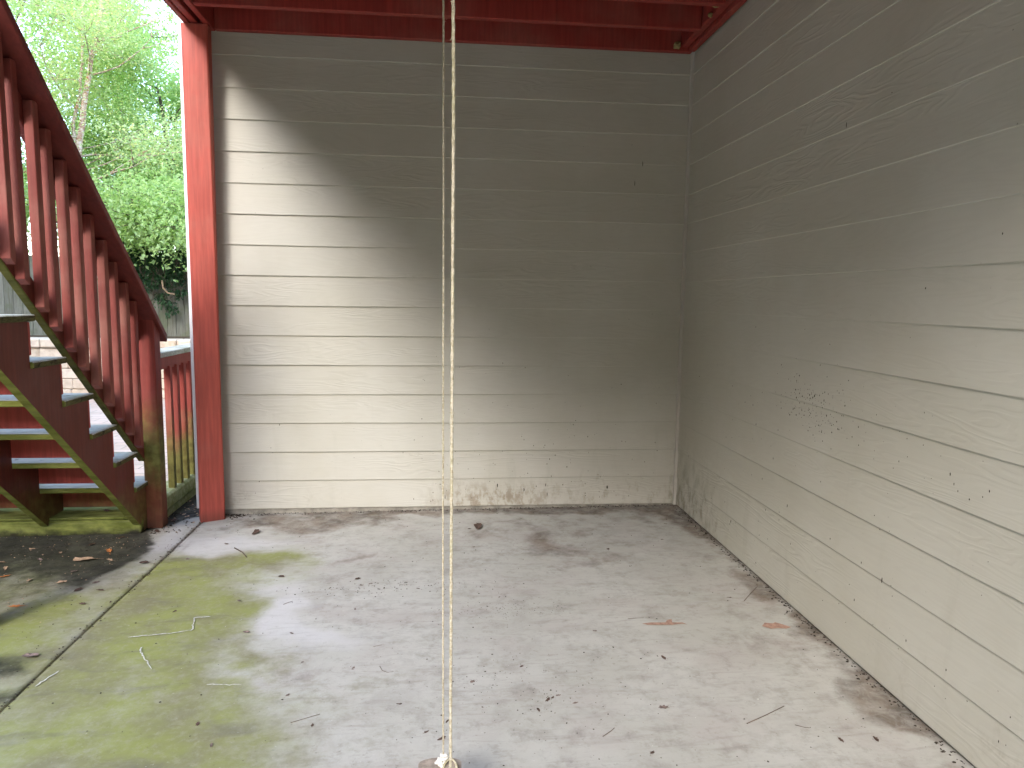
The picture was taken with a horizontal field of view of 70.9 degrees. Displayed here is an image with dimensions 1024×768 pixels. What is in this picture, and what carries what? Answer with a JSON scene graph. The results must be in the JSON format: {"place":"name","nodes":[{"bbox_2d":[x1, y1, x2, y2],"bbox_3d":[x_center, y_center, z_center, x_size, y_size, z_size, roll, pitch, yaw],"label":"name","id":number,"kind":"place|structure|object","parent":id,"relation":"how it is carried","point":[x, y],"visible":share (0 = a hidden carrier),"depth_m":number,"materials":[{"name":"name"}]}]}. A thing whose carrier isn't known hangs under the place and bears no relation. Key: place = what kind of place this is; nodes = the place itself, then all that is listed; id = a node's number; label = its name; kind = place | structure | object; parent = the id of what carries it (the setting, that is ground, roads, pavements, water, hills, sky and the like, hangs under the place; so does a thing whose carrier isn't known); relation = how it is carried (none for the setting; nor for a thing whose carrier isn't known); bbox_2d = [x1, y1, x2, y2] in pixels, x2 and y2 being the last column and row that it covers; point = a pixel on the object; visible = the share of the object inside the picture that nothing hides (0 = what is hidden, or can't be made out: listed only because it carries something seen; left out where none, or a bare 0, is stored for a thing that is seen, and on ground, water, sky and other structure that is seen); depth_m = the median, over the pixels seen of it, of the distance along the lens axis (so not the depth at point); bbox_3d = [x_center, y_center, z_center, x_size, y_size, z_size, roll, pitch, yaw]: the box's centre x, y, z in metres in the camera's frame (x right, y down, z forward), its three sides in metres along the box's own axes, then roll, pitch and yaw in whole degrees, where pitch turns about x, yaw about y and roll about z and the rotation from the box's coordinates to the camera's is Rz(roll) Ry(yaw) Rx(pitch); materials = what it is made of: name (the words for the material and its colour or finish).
{"place":"outdoors","nodes":[
{"label":"outdoors","id":0,"kind":"place"},
{"bbox_2d":[8,0,181,255],"label":"sky","id":1,"kind":"structure","parent":0,"point":[163,3],"materials":[{"name":"white"}]},
{"bbox_2d":[0,514,200,712],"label":"walkway slab","id":2,"kind":"structure","parent":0,"point":[57,609],"depth_m":3.34,"materials":[{"name":"concrete"}]},
{"bbox_2d":[22,653,43,656],"bbox_3d":[-1.777,1.007,2.669,0.105,0.010,0.034,-3,3,13],"label":"fallen leaf","id":3,"kind":"object","parent":2,"relation":"on","point":[29,654],"visible":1,"depth_m":2.67,"materials":[{"name":"beige plant"}]},
{"bbox_2d":[0,0,167,536],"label":"staircase","id":4,"kind":"structure","parent":2,"relation":"on","point":[65,469],"depth_m":3.42,"materials":[{"name":"red wood"}]},
{"bbox_2d":[73,557,103,560],"bbox_3d":[-2.152,0.887,3.651,0.140,0.013,0.053,0,6,-17],"label":"fallen leaf","id":5,"kind":"object","parent":2,"relation":"on","point":[79,558],"visible":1,"depth_m":3.65,"materials":[{"name":"beige plant"}]},
{"bbox_2d":[30,335,189,338],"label":"terrace","id":6,"kind":"structure","parent":0,"point":[176,337],"depth_m":11.63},
{"bbox_2d":[11,0,88,203],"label":"broadleaf tree","id":7,"kind":"object","parent":6,"relation":"on","point":[37,25],"visible":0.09,"depth_m":15.51,"materials":[{"name":"green plant"}]},
{"bbox_2d":[0,255,189,336],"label":"wooden fence","id":8,"kind":"object","parent":6,"relation":"on","point":[11,302],"visible":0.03,"depth_m":11.85,"materials":[{"name":"grey wood"}]},
{"bbox_2d":[7,0,182,217],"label":"broadleaf tree","id":9,"kind":"object","parent":6,"relation":"on","point":[55,102],"visible":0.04,"depth_m":13.90,"materials":[{"name":"green plant"}]},
{"bbox_2d":[7,0,183,205],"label":"river birch","id":10,"kind":"object","parent":6,"relation":"on","point":[93,51],"visible":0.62,"depth_m":12.23,"materials":[{"name":"green plant"}]},
{"bbox_2d":[6,0,186,256],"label":"broadleaf tree","id":11,"kind":"object","parent":6,"relation":"on","point":[152,40],"visible":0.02,"depth_m":16.22,"materials":[{"name":"green plant"}]},
{"bbox_2d":[23,137,186,331],"bbox_3d":[-5.997,-2.225,11.156,4.529,3.039,3.307,2,7,9],"label":"overhanging shrub","id":12,"kind":"object","parent":6,"relation":"on","point":[157,216],"visible":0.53,"depth_m":10.63,"materials":[{"name":"green plant"}]},
{"bbox_2d":[97,241,187,318],"bbox_3d":[-5.779,-1.674,11.608,1.781,1.276,0.237,0,7,-6],"label":"ivy","id":13,"kind":"object","parent":12,"relation":"attached to","point":[151,284],"visible":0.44,"depth_m":11.62,"materials":[{"name":"green plant"}]},
{"bbox_2d":[26,1,185,256],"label":"broadleaf tree","id":14,"kind":"object","parent":6,"relation":"on","point":[159,99],"visible":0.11,"depth_m":13.57,"materials":[{"name":"green plant"}]},
{"bbox_2d":[89,399,167,480],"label":"brick paving","id":15,"kind":"structure","parent":0,"point":[97,415],"depth_m":6.88,"materials":[{"name":"grey brick"}]},
{"bbox_2d":[29,337,189,398],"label":"retaining wall","id":16,"kind":"structure","parent":15,"relation":"on","point":[45,347],"depth_m":9.32,"materials":[{"name":"beige brick"}]},
{"bbox_2d":[172,495,198,513],"bbox_3d":[-2.211,0.662,6.005,0.385,0.106,3.166,0,7,-6],"label":"side strip","id":17,"kind":"object","parent":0,"point":[181,510],"visible":0.01,"depth_m":4.55,"materials":[{"name":"soil"}]},
{"bbox_2d":[166,474,195,515],"bbox_3d":[-2.373,0.469,6.632,0.144,0.156,4.850,0,7,-6],"label":"landscape timber","id":18,"kind":"object","parent":17,"relation":"on","point":[180,495],"depth_m":4.57,"materials":[{"name":"green wood"}]},
{"bbox_2d":[160,343,194,487],"bbox_3d":[-2.354,-0.026,6.523,0.140,0.866,4.750,0,7,-6],"label":"railing","id":19,"kind":"object","parent":18,"relation":"on","point":[176,363],"visible":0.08,"depth_m":4.59,"materials":[{"name":"red wood"}]},
{"bbox_2d":[0,504,974,767],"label":"patio slab","id":20,"kind":"structure","parent":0,"point":[722,670],"depth_m":2.65,"materials":[{"name":"concrete"}]},
{"bbox_2d":[131,616,210,636],"bbox_3d":[-1.358,0.986,2.889,0.308,0.002,0.112,-6,9,-44],"label":"fallen twig","id":21,"kind":"object","parent":20,"relation":"on","point":[173,632],"visible":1,"depth_m":2.86,"materials":[{"name":"grey wood"}]},
{"bbox_2d":[163,0,746,522],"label":"deck","id":22,"kind":"structure","parent":20,"relation":"on","point":[673,26],"depth_m":4.07,"materials":[{"name":"red wood"}]},
{"bbox_2d":[418,0,461,767],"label":"rope swing","id":23,"kind":"object","parent":22,"relation":"hanging from","point":[444,760],"visible":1,"depth_m":1.27,"materials":[{"name":"beige fabric"}]},
{"bbox_2d":[474,522,481,528],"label":"fallen leaf","id":24,"kind":"object","parent":20,"relation":"on","point":[477,525],"visible":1,"depth_m":4.21,"materials":[{"name":"brown plant"}]},
{"bbox_2d":[0,495,964,767],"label":"floor crumbs","id":25,"kind":"object","parent":20,"relation":"on","point":[432,621],"visible":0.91,"depth_m":3.33,"materials":[{"name":"brown soil"}]},
{"bbox_2d":[642,619,684,624],"bbox_3d":[0.628,0.987,2.978,0.185,0.002,0.055,0,7,-6],"label":"fallen leaf","id":26,"kind":"object","parent":20,"relation":"on","point":[669,622],"visible":1,"depth_m":2.97,"materials":[{"name":"beige plant"}]},
{"bbox_2d":[747,706,783,723],"bbox_3d":[0.821,1.068,2.323,0.184,0.004,0.005,-4,8,-32],"label":"twig","id":27,"kind":"object","parent":20,"relation":"on","point":[765,715],"visible":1,"depth_m":2.32,"materials":[{"name":"wood"}]},
{"bbox_2d":[762,622,789,628],"bbox_3d":[1.082,0.992,2.955,0.115,0.001,0.060,0,7,-6],"label":"fallen leaf","id":28,"kind":"object","parent":20,"relation":"on","point":[773,625],"visible":1,"depth_m":2.96,"materials":[{"name":"beige plant"}]},
{"label":"ground","id":29,"kind":"structure","parent":0,"visible":0},
{"bbox_2d":[177,0,1023,767],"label":"house","id":30,"kind":"structure","parent":29,"relation":"on","point":[745,282],"depth_m":4.16,"materials":[{"name":"paint"}]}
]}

